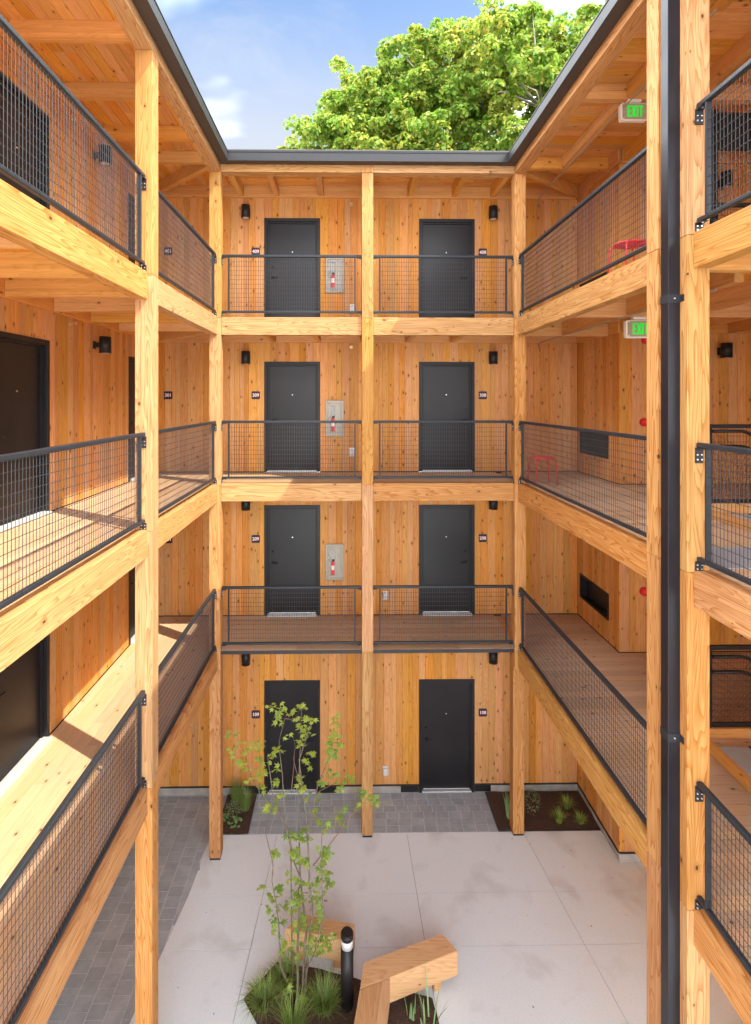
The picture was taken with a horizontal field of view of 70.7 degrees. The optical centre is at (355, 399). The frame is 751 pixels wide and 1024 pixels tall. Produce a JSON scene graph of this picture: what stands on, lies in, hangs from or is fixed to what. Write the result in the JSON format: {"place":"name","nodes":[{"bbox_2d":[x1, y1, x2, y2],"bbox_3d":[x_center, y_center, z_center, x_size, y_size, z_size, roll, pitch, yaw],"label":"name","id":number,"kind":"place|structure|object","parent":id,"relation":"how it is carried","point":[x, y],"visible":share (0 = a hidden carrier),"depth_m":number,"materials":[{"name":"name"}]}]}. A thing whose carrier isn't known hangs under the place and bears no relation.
{"place":"outdoors","nodes":[
{"label":"outdoors","id":0,"kind":"place"},
{"bbox_2d":[46,795,226,1023],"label":"paver path","id":1,"kind":"structure","parent":0,"point":[99,987],"depth_m":7.85,"materials":[{"name":"stone"}]},
{"bbox_2d":[223,794,256,833],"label":"planting bed soil","id":2,"kind":"structure","parent":0,"point":[244,823],"depth_m":9.77,"materials":[{"name":"brown soil"}]},
{"bbox_2d":[18,519,598,834],"bbox_3d":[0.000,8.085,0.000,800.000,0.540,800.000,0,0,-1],"label":"ground","id":3,"kind":"structure","parent":0,"point":[444,788],"depth_m":9.62,"materials":[{"name":"concrete"}]},
{"bbox_2d":[158,652,577,796],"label":"cedar wall","id":4,"kind":"structure","parent":3,"relation":"on","point":[432,728],"depth_m":10.44,"materials":[{"name":"brown wood"}]},
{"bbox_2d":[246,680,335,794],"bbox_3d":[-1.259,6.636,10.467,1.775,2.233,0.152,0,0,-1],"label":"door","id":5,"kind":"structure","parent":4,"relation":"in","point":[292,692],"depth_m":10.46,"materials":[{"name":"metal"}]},
{"bbox_2d":[221,615,513,653],"bbox_3d":[0.137,4.276,9.697,5.218,0.062,1.444,0,0,-1],"label":"gallery","id":6,"kind":"object","parent":4,"relation":"on","point":[378,648],"visible":0.76,"depth_m":9.56,"materials":[{"name":"brown wood"}]},
{"bbox_2d":[221,585,361,649],"bbox_3d":[-1.077,3.715,9.016,2.378,1.073,0.068,0,0,-1],"label":"railing","id":7,"kind":"object","parent":6,"relation":"on","point":[354,587],"visible":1,"depth_m":9.01,"materials":[{"name":"metal"}]},
{"bbox_2d":[362,173,372,650],"bbox_3d":[0.208,0.212,9.034,0.190,8.086,0.190,0,0,-1],"label":"timber post","id":8,"kind":"object","parent":6,"relation":"on","point":[367,411],"visible":0.88,"depth_m":8.94,"materials":[{"name":"brown wood"}]},
{"bbox_2d":[220,149,514,196],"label":"gallery roof","id":9,"kind":"structure","parent":8,"relation":"on","point":[239,177],"depth_m":9.07,"materials":[{"name":"brown wood"}]},
{"bbox_2d":[218,150,516,165],"bbox_3d":[0.221,-4.043,8.854,4.972,0.180,0.165,0,0,-1],"label":"eaves gutter","id":10,"kind":"object","parent":9,"relation":"attached to","point":[314,157],"visible":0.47,"depth_m":8.79,"materials":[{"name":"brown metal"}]},
{"bbox_2d":[373,585,513,648],"bbox_3d":[1.504,3.715,9.052,2.398,1.073,0.068,0,0,-1],"label":"railing","id":11,"kind":"object","parent":6,"relation":"on","point":[379,587],"visible":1,"depth_m":9.04,"materials":[{"name":"metal"}]},
{"bbox_2d":[158,501,578,616],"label":"cedar wall","id":12,"kind":"structure","parent":4,"relation":"on","point":[426,543],"depth_m":10.44,"materials":[{"name":"brown wood"}]},
{"bbox_2d":[264,505,319,616],"bbox_3d":[-1.239,3.160,10.436,1.095,2.166,0.215,0,0,-1],"label":"door","id":13,"kind":"structure","parent":12,"relation":"in","point":[291,532],"depth_m":10.46,"materials":[{"name":"metal"}]},
{"bbox_2d":[325,544,343,579],"bbox_3d":[-0.406,3.192,10.387,0.360,0.705,0.055,0,0,-1],"label":"extinguisher cabinet","id":14,"kind":"object","parent":12,"relation":"attached to","point":[335,552],"visible":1,"depth_m":10.38,"materials":[{"name":"silver metal"}]},
{"bbox_2d":[221,472,513,500],"bbox_3d":[0.137,1.575,9.703,5.218,0.300,1.431,0,0,-1],"label":"gallery","id":15,"kind":"object","parent":12,"relation":"attached to","point":[447,489],"visible":0.82,"depth_m":9.00,"materials":[{"name":"brown wood"}]},
{"bbox_2d":[221,420,361,483],"bbox_3d":[-1.077,0.894,9.016,2.378,1.073,0.068,0,0,-1],"label":"railing","id":16,"kind":"object","parent":15,"relation":"on","point":[294,454],"visible":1,"depth_m":9.01,"materials":[{"name":"metal"}]},
{"bbox_2d":[373,420,513,482],"bbox_3d":[1.504,0.894,9.052,2.398,1.073,0.068,0,0,-1],"label":"railing","id":17,"kind":"object","parent":15,"relation":"on","point":[439,436],"visible":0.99,"depth_m":9.04,"materials":[{"name":"metal"}]},
{"bbox_2d":[158,334,578,472],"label":"cedar wall","id":18,"kind":"structure","parent":12,"relation":"on","point":[415,378],"depth_m":10.44,"materials":[{"name":"brown wood"}]},
{"bbox_2d":[264,362,319,471],"bbox_3d":[-1.239,0.340,10.436,1.095,2.166,0.215,0,0,-1],"label":"door","id":19,"kind":"structure","parent":18,"relation":"in","point":[291,389],"depth_m":10.46,"materials":[{"name":"metal"}]},
{"bbox_2d":[325,401,343,435],"bbox_3d":[-0.406,0.372,10.387,0.360,0.705,0.055,0,0,-1],"label":"extinguisher cabinet","id":20,"kind":"object","parent":18,"relation":"attached to","point":[335,408],"visible":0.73,"depth_m":10.38,"materials":[{"name":"silver metal"}]},
{"bbox_2d":[221,317,513,341],"bbox_3d":[0.137,-1.245,9.703,5.218,0.300,1.431,0,0,-1],"label":"gallery","id":21,"kind":"object","parent":18,"relation":"attached to","point":[317,328],"visible":0.86,"depth_m":8.99,"materials":[{"name":"brown wood"}]},
{"bbox_2d":[221,254,361,316],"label":"railing","id":22,"kind":"object","parent":21,"relation":"on","point":[236,256],"visible":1,"depth_m":9.01,"materials":[{"name":"metal"}]},
{"bbox_2d":[373,255,513,317],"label":"railing","id":23,"kind":"object","parent":21,"relation":"on","point":[498,257],"visible":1,"depth_m":9.04,"materials":[{"name":"metal"}]},
{"bbox_2d":[158,185,577,317],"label":"cedar wall","id":24,"kind":"structure","parent":18,"relation":"on","point":[298,220],"depth_m":10.44,"materials":[{"name":"brown wood"}]},
{"bbox_2d":[264,218,319,316],"bbox_3d":[-1.239,-2.481,10.468,1.095,2.164,0.152,0,0,-1],"label":"door","id":25,"kind":"structure","parent":24,"relation":"in","point":[282,236],"depth_m":10.46,"materials":[{"name":"metal"}]},
{"bbox_2d":[326,258,343,292],"bbox_3d":[-0.406,-2.447,10.387,0.360,0.705,0.055,0,0,-1],"label":"extinguisher cabinet","id":26,"kind":"object","parent":24,"relation":"attached to","point":[334,269],"visible":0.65,"depth_m":10.38,"materials":[{"name":"silver metal"}]},
{"bbox_2d":[419,219,474,317],"bbox_3d":[1.808,-2.481,10.510,1.100,2.164,0.152,0,0,-1],"label":"door","id":27,"kind":"structure","parent":24,"relation":"in","point":[436,236],"depth_m":10.51,"materials":[{"name":"metal"}]},
{"bbox_2d":[419,362,474,471],"bbox_3d":[1.808,0.340,10.479,1.100,2.166,0.215,0,0,-1],"label":"door","id":28,"kind":"structure","parent":18,"relation":"in","point":[446,389],"depth_m":10.51,"materials":[{"name":"metal"}]},
{"bbox_2d":[419,504,474,615],"bbox_3d":[1.808,3.160,10.479,1.100,2.166,0.215,0,0,-1],"label":"door","id":29,"kind":"structure","parent":12,"relation":"in","point":[446,532],"depth_m":10.51,"materials":[{"name":"metal"}]},
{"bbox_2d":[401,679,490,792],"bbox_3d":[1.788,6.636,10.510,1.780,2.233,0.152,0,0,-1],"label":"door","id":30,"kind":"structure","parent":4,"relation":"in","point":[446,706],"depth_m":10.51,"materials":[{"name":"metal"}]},
{"bbox_2d":[248,792,497,834],"bbox_3d":[0.323,7.783,9.944,4.475,0.059,0.946,0,0,-1],"label":"paver entry strip","id":31,"kind":"object","parent":3,"relation":"on","point":[427,812],"visible":0.88,"depth_m":9.89,"materials":[{"name":"stone"}]},
{"bbox_2d":[277,0,606,150],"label":"bigleaf maple","id":32,"kind":"object","parent":3,"relation":"on","point":[469,95],"visible":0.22,"depth_m":19.70,"materials":[{"name":"green plant"}]},
{"bbox_2d":[577,763,619,861],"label":"cedar wall","id":33,"kind":"structure","parent":3,"relation":"on","point":[603,817],"depth_m":9.54,"materials":[{"name":"brown wood"}]},
{"bbox_2d":[578,537,619,652],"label":"cedar wall","id":34,"kind":"structure","parent":33,"relation":"on","point":[599,568],"depth_m":9.46,"materials":[{"name":"brown wood"}]},
{"bbox_2d":[580,573,608,620],"bbox_3d":[4.477,3.625,9.799,0.152,0.470,1.130,0,0,-1],"label":"wall grille","id":35,"kind":"object","parent":34,"relation":"attached to","point":[593,595],"depth_m":9.93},
{"bbox_2d":[576,319,621,484],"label":"cedar wall","id":36,"kind":"structure","parent":34,"relation":"on","point":[598,383],"depth_m":9.54,"materials":[{"name":"brown wood"}]},
{"bbox_2d":[580,432,608,458],"bbox_3d":[4.477,0.805,9.799,0.152,0.470,1.130,0,0,-1],"label":"wall grille","id":37,"kind":"object","parent":36,"relation":"attached to","point":[601,445],"depth_m":9.86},
{"bbox_2d":[576,149,621,287],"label":"cedar wall","id":38,"kind":"structure","parent":36,"relation":"on","point":[590,183],"depth_m":9.61,"materials":[{"name":"brown wood"}]},
{"bbox_2d":[156,0,604,148],"label":"sky","id":39,"kind":"structure","parent":0,"point":[255,65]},
{"bbox_2d":[130,831,743,1023],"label":"concrete paving","id":40,"kind":"structure","parent":0,"point":[475,899],"depth_m":7.88,"materials":[{"name":"concrete"}]},
{"bbox_2d":[0,637,131,781],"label":"cedar wall","id":41,"kind":"structure","parent":40,"relation":"on","point":[24,754],"depth_m":6.28,"materials":[{"name":"brown wood"}]},
{"bbox_2d":[0,567,134,797],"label":"cedar wall","id":42,"kind":"structure","parent":41,"relation":"on","point":[50,681],"depth_m":6.90,"materials":[{"name":"brown wood"}]},
{"bbox_2d":[0,634,51,797],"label":"door","id":43,"kind":"structure","parent":42,"relation":"in","point":[25,683],"depth_m":6.26,"materials":[{"name":"metal"}]},
{"bbox_2d":[0,278,134,531],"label":"cedar wall","id":44,"kind":"structure","parent":42,"relation":"on","point":[62,382],"depth_m":6.88,"materials":[{"name":"brown wood"}]},
{"bbox_2d":[0,331,51,531],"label":"door","id":45,"kind":"structure","parent":44,"relation":"in","point":[24,360],"depth_m":6.26,"materials":[{"name":"metal"}]},
{"bbox_2d":[0,10,134,263],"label":"cedar wall","id":46,"kind":"structure","parent":44,"relation":"on","point":[6,179],"depth_m":6.85,"materials":[{"name":"brown wood"}]},
{"bbox_2d":[0,71,49,209],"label":"door","id":47,"kind":"structure","parent":46,"relation":"in","point":[18,93],"depth_m":6.22,"materials":[{"name":"metal"}]},
{"bbox_2d":[129,194,134,263],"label":"door","id":48,"kind":"structure","parent":46,"relation":"in","point":[130,259],"depth_m":9.27,"materials":[{"name":"metal"}]},
{"bbox_2d":[93,336,110,353],"bbox_3d":[-3.756,-0.808,7.868,0.248,0.247,0.168,0,0,-1],"label":"wall lamp","id":49,"kind":"object","parent":44,"relation":"attached to","point":[103,344],"visible":1,"depth_m":7.81,"materials":[{"name":"black"}]},
{"bbox_2d":[0,179,216,341],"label":"gallery","id":50,"kind":"object","parent":44,"relation":"attached to","point":[45,252],"visible":0.9,"depth_m":5.00,"materials":[{"name":"brown wood"}]},
{"bbox_2d":[0,14,146,271],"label":"railing","id":51,"kind":"object","parent":50,"relation":"on","point":[7,28],"visible":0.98,"depth_m":4.24,"materials":[{"name":"metal"}]},
{"bbox_2d":[158,189,216,315],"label":"railing","id":52,"kind":"object","parent":50,"relation":"on","point":[166,201],"visible":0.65,"depth_m":7.42,"materials":[{"name":"metal"}]},
{"bbox_2d":[129,356,134,481],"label":"door","id":53,"kind":"structure","parent":44,"relation":"in","point":[131,359],"depth_m":9.38,"materials":[{"name":"metal"}]},
{"bbox_2d":[0,472,227,671],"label":"gallery","id":54,"kind":"object","parent":42,"relation":"attached to","point":[30,620],"visible":0.77,"depth_m":4.93,"materials":[{"name":"brown wood"}]},
{"bbox_2d":[0,432,146,609],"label":"railing","id":55,"kind":"object","parent":54,"relation":"on","point":[141,440],"visible":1,"depth_m":4.25,"materials":[{"name":"metal"}]},
{"bbox_2d":[158,421,216,513],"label":"railing","id":56,"kind":"object","parent":54,"relation":"on","point":[198,487],"visible":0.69,"depth_m":7.46,"materials":[{"name":"metal"}]},
{"bbox_2d":[129,567,134,645],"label":"door","id":57,"kind":"structure","parent":42,"relation":"in","point":[132,572],"depth_m":9.38,"materials":[{"name":"metal"}]},
{"bbox_2d":[0,616,227,1023],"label":"gallery","id":58,"kind":"object","parent":41,"relation":"attached to","point":[34,795],"visible":0.64,"depth_m":5.51,"materials":[{"name":"brown wood"}]},
{"bbox_2d":[0,690,146,1023],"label":"railing","id":59,"kind":"object","parent":58,"relation":"on","point":[139,701],"visible":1,"depth_m":4.24,"materials":[{"name":"metal"}]},
{"bbox_2d":[158,589,216,754],"bbox_3d":[-2.341,3.715,7.445,0.068,1.073,2.911,0,0,-1],"label":"railing","id":60,"kind":"object","parent":58,"relation":"on","point":[213,596],"visible":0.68,"depth_m":7.42,"materials":[{"name":"metal"}]},
{"bbox_2d":[135,50,157,1023],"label":"timber post","id":61,"kind":"object","parent":40,"relation":"on","point":[146,569],"visible":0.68,"depth_m":5.80,"materials":[{"name":"brown wood"}]},
{"bbox_2d":[0,0,229,193],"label":"gallery roof","id":62,"kind":"structure","parent":61,"relation":"on","point":[85,49],"depth_m":6.63,"materials":[{"name":"brown wood"}]},
{"bbox_2d":[132,0,227,159],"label":"eaves gutter","id":63,"kind":"object","parent":62,"relation":"attached to","point":[152,16],"visible":1,"depth_m":6.39,"materials":[{"name":"black metal"}]},
{"bbox_2d":[209,172,222,859],"bbox_3d":[-2.363,1.961,8.998,0.190,11.586,0.190,0,0,-1],"label":"timber post","id":64,"kind":"object","parent":40,"relation":"on","point":[216,550],"visible":0.73,"depth_m":8.90,"materials":[{"name":"brown wood"}]},
{"bbox_2d":[285,915,354,968],"bbox_3d":[-0.482,7.529,7.342,0.948,0.449,0.248,0,0,11],"label":"timber bench","id":65,"kind":"object","parent":40,"relation":"on","point":[335,927],"visible":0.43,"depth_m":7.27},
{"bbox_2d":[244,962,438,1023],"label":"courtyard planter soil","id":66,"kind":"structure","parent":40,"relation":"on","point":[398,1011],"depth_m":6.73,"materials":[{"name":"brown soil"}]},
{"bbox_2d":[233,964,288,1022],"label":"grass clump","id":67,"kind":"object","parent":66,"relation":"on","point":[258,986],"visible":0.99,"depth_m":6.80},
{"bbox_2d":[259,950,309,1000],"bbox_3d":[-0.953,7.588,7.002,0.730,0.274,0.696,0,0,-1],"label":"grass clump","id":68,"kind":"object","parent":66,"relation":"on","point":[286,967],"visible":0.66,"depth_m":7.06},
{"bbox_2d":[269,981,317,1023],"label":"grass clump","id":69,"kind":"object","parent":66,"relation":"on","point":[296,1018],"visible":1,"depth_m":6.54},
{"bbox_2d":[224,702,379,1004],"bbox_3d":[-0.693,5.780,6.803,2.044,3.953,0.594,0,0,-1],"label":"young vine maple","id":70,"kind":"object","parent":66,"relation":"on","point":[293,853],"visible":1,"depth_m":6.76,"materials":[{"name":"green plant"}]},
{"bbox_2d":[292,961,353,1022],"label":"grass clump","id":71,"kind":"object","parent":66,"relation":"on","point":[328,995],"visible":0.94,"depth_m":6.77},
{"bbox_2d":[341,926,352,1012],"bbox_3d":[-0.103,7.270,6.749,0.161,0.966,0.161,0,0,-1],"label":"bollard light","id":72,"kind":"object","parent":66,"relation":"on","point":[347,968],"visible":0.99,"depth_m":6.68,"materials":[{"name":"black"}]},
{"bbox_2d":[362,652,372,836],"bbox_3d":[0.215,6.028,9.459,0.190,3.452,0.190,0,0,-1],"label":"timber post","id":73,"kind":"object","parent":40,"relation":"on","point":[367,736],"visible":0.77,"depth_m":9.36,"materials":[{"name":"brown wood"}]},
{"bbox_2d":[354,934,456,1023],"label":"timber bench","id":74,"kind":"object","parent":40,"relation":"on","point":[387,979],"visible":0.99,"depth_m":6.82,"materials":[{"name":"wood"}]},
{"bbox_2d":[510,653,523,835],"bbox_3d":[2.902,6.170,9.502,0.200,3.168,0.200,0,0,-1],"label":"timber post","id":75,"kind":"object","parent":40,"relation":"on","point":[517,752],"visible":0.85,"depth_m":9.40,"materials":[{"name":"brown wood"}]},
{"bbox_2d":[619,829,640,861],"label":"cedar wall","id":76,"kind":"structure","parent":40,"relation":"on","point":[627,853],"depth_m":8.88,"materials":[{"name":"brown wood"}]},
{"bbox_2d":[620,563,750,652],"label":"cedar wall","id":77,"kind":"structure","parent":76,"relation":"on","point":[633,619],"depth_m":8.88,"materials":[{"name":"brown wood"}]},
{"bbox_2d":[619,319,750,484],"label":"cedar wall","id":78,"kind":"structure","parent":77,"relation":"on","point":[730,390],"depth_m":8.90,"materials":[{"name":"brown wood"}]},
{"bbox_2d":[619,149,750,267],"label":"cedar wall","id":79,"kind":"structure","parent":78,"relation":"on","point":[629,199],"depth_m":8.88,"materials":[{"name":"brown wood"}]},
{"bbox_2d":[647,0,660,1023],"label":"timber post","id":80,"kind":"object","parent":40,"relation":"on","point":[653,511],"visible":0.53,"depth_m":4.90,"materials":[{"name":"brown wood"}]},
{"bbox_2d":[680,0,709,1023],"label":"timber post","id":81,"kind":"object","parent":40,"relation":"on","point":[694,431],"visible":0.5,"depth_m":4.42,"materials":[{"name":"brown wood"}]},
{"bbox_2d":[503,0,750,196],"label":"gallery roof","id":82,"kind":"structure","parent":81,"relation":"on","point":[611,78],"depth_m":7.02,"materials":[{"name":"brown wood"}]},
{"bbox_2d":[508,0,632,161],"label":"eaves gutter","id":83,"kind":"object","parent":82,"relation":"attached to","point":[606,19],"visible":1,"depth_m":6.41,"materials":[{"name":"grey metal"}]},
{"bbox_2d":[538,9,716,207],"bbox_3d":[3.567,-3.788,7.736,0.071,0.176,4.970,0,0,-1],"label":"ceiling pipe","id":84,"kind":"object","parent":82,"relation":"attached to","point":[713,12],"visible":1,"depth_m":7.84,"materials":[{"name":"beige plastic"}]},
{"bbox_2d":[618,99,646,122],"bbox_3d":[3.702,-3.839,7.043,0.360,0.276,0.080,0,0,-1],"label":"exit sign","id":85,"kind":"object","parent":82,"relation":"hanging from","point":[633,111],"visible":0.94,"depth_m":7.01,"materials":[{"name":"white plastic"}]},
{"bbox_2d":[660,0,683,1023],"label":"downspout","id":86,"kind":"object","parent":81,"relation":"attached to","point":[671,300],"visible":1,"depth_m":4.51,"materials":[{"name":"metal"}]},
{"bbox_2d":[694,205,750,272],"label":"gallery","id":87,"kind":"object","parent":81,"relation":"attached to","point":[722,245],"visible":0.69,"depth_m":4.13,"materials":[{"name":"brown wood"}]},
{"bbox_2d":[695,58,750,230],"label":"railing","id":88,"kind":"object","parent":87,"relation":"on","point":[705,103],"visible":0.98,"depth_m":4.17,"materials":[{"name":"metal"}]},
{"bbox_3d":[7.617,6.045,4.362,0.245,3.530,9.110,0,0,-1],"label":"cedar wall","id":89,"kind":"object","parent":40,"relation":"on","visible":0},
{"bbox_2d":[495,614,750,869],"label":"gallery","id":90,"kind":"object","parent":89,"relation":"attached to","point":[625,674],"visible":0.38,"depth_m":7.28,"materials":[{"name":"brown wood"}]},
{"bbox_2d":[511,174,525,668],"bbox_3d":[2.800,0.372,9.070,0.190,8.406,0.190,0,0,-1],"label":"timber post","id":91,"kind":"object","parent":90,"relation":"on","point":[518,383],"visible":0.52,"depth_m":8.97,"materials":[{"name":"brown wood"}]},
{"bbox_2d":[518,587,646,826],"bbox_3d":[2.829,3.715,6.998,0.068,1.073,3.951,0,0,-1],"label":"railing","id":92,"kind":"object","parent":90,"relation":"on","point":[639,718],"visible":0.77,"depth_m":6.45,"materials":[{"name":"metal"}]},
{"bbox_2d":[710,727,750,792],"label":"stair landing","id":93,"kind":"object","parent":90,"relation":"on","point":[735,762],"visible":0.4,"depth_m":6.27,"materials":[{"name":"brown wood"}]},
{"bbox_2d":[710,644,750,727],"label":"stair guard","id":94,"kind":"object","parent":90,"relation":"on","point":[743,647],"visible":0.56,"depth_m":6.69,"materials":[{"name":"metal"}]},
{"bbox_2d":[694,840,750,1023],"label":"gallery","id":95,"kind":"object","parent":89,"relation":"on","point":[730,973],"visible":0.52,"depth_m":4.28,"materials":[{"name":"brown wood"}]},
{"bbox_2d":[695,781,750,975],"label":"railing","id":96,"kind":"object","parent":95,"relation":"on","point":[711,798],"visible":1,"depth_m":4.16,"materials":[{"name":"metal"}]},
{"bbox_2d":[485,791,600,829],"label":"planting bed soil","id":97,"kind":"structure","parent":0,"point":[541,819],"depth_m":9.95,"materials":[{"name":"brown soil"}]},
{"bbox_2d":[712,503,750,531],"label":"stair landing","id":98,"kind":"object","parent":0,"point":[747,521],"visible":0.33,"depth_m":6.31,"materials":[{"name":"brown wood"}]},
{"bbox_3d":[7.617,2.880,4.362,0.245,2.840,9.110,0,0,-1],"label":"cedar wall","id":99,"kind":"object","parent":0,"visible":0},
{"bbox_2d":[497,472,750,577],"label":"gallery","id":100,"kind":"object","parent":99,"relation":"attached to","point":[623,545],"visible":0.55,"depth_m":6.86,"materials":[{"name":"brown wood"}]},
{"bbox_2d":[518,421,646,537],"bbox_3d":[2.829,0.894,6.998,0.068,1.073,3.951,0,0,-1],"label":"railing","id":101,"kind":"object","parent":100,"relation":"on","point":[521,428],"visible":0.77,"depth_m":6.45,"materials":[{"name":"metal"}]},
{"bbox_2d":[710,424,750,502],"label":"stair guard","id":102,"kind":"object","parent":100,"relation":"on","point":[727,431],"visible":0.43,"depth_m":6.68,"materials":[{"name":"metal"}]},
{"bbox_2d":[694,547,750,639],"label":"gallery","id":103,"kind":"object","parent":99,"relation":"on","point":[723,598],"visible":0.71,"depth_m":4.16,"materials":[{"name":"brown wood"}]},
{"bbox_2d":[695,443,750,585],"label":"railing","id":104,"kind":"object","parent":103,"relation":"on","point":[708,448],"visible":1,"depth_m":4.20,"materials":[{"name":"metal"}]},
{"bbox_3d":[7.617,0.060,4.362,0.245,2.840,9.110,0,0,-1],"label":"cedar wall","id":105,"kind":"object","parent":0,"visible":0},
{"bbox_2d":[518,255,750,336],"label":"gallery","id":106,"kind":"object","parent":105,"relation":"attached to","point":[619,293],"visible":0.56,"depth_m":6.82,"materials":[{"name":"brown wood"}]},
{"bbox_2d":[518,147,646,316],"bbox_3d":[2.829,-1.925,6.998,0.068,1.073,3.951,0,0,-1],"label":"railing","id":107,"kind":"object","parent":106,"relation":"on","point":[620,172],"visible":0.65,"depth_m":6.45,"materials":[{"name":"metal"}]},
{"bbox_2d":[607,239,645,273],"bbox_3d":[3.272,-1.626,6.296,0.402,0.459,0.374,0,0,-13],"label":"chair","id":108,"kind":"object","parent":106,"relation":"on","point":[627,244],"visible":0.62,"depth_m":6.29,"materials":[{"name":"red metal"}]},
{"bbox_2d":[624,317,646,337],"bbox_3d":[3.772,-0.956,7.043,0.360,0.276,0.080,0,0,-1],"label":"exit sign","id":109,"kind":"object","parent":106,"relation":"hanging from","point":[635,327],"visible":0.7,"depth_m":7.01,"materials":[{"name":"white plastic"}]},
{"bbox_2d":[712,109,750,222],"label":"stair screen","id":110,"kind":"object","parent":106,"relation":"on","point":[747,135],"visible":0.16,"depth_m":7.01,"materials":[{"name":"metal"}]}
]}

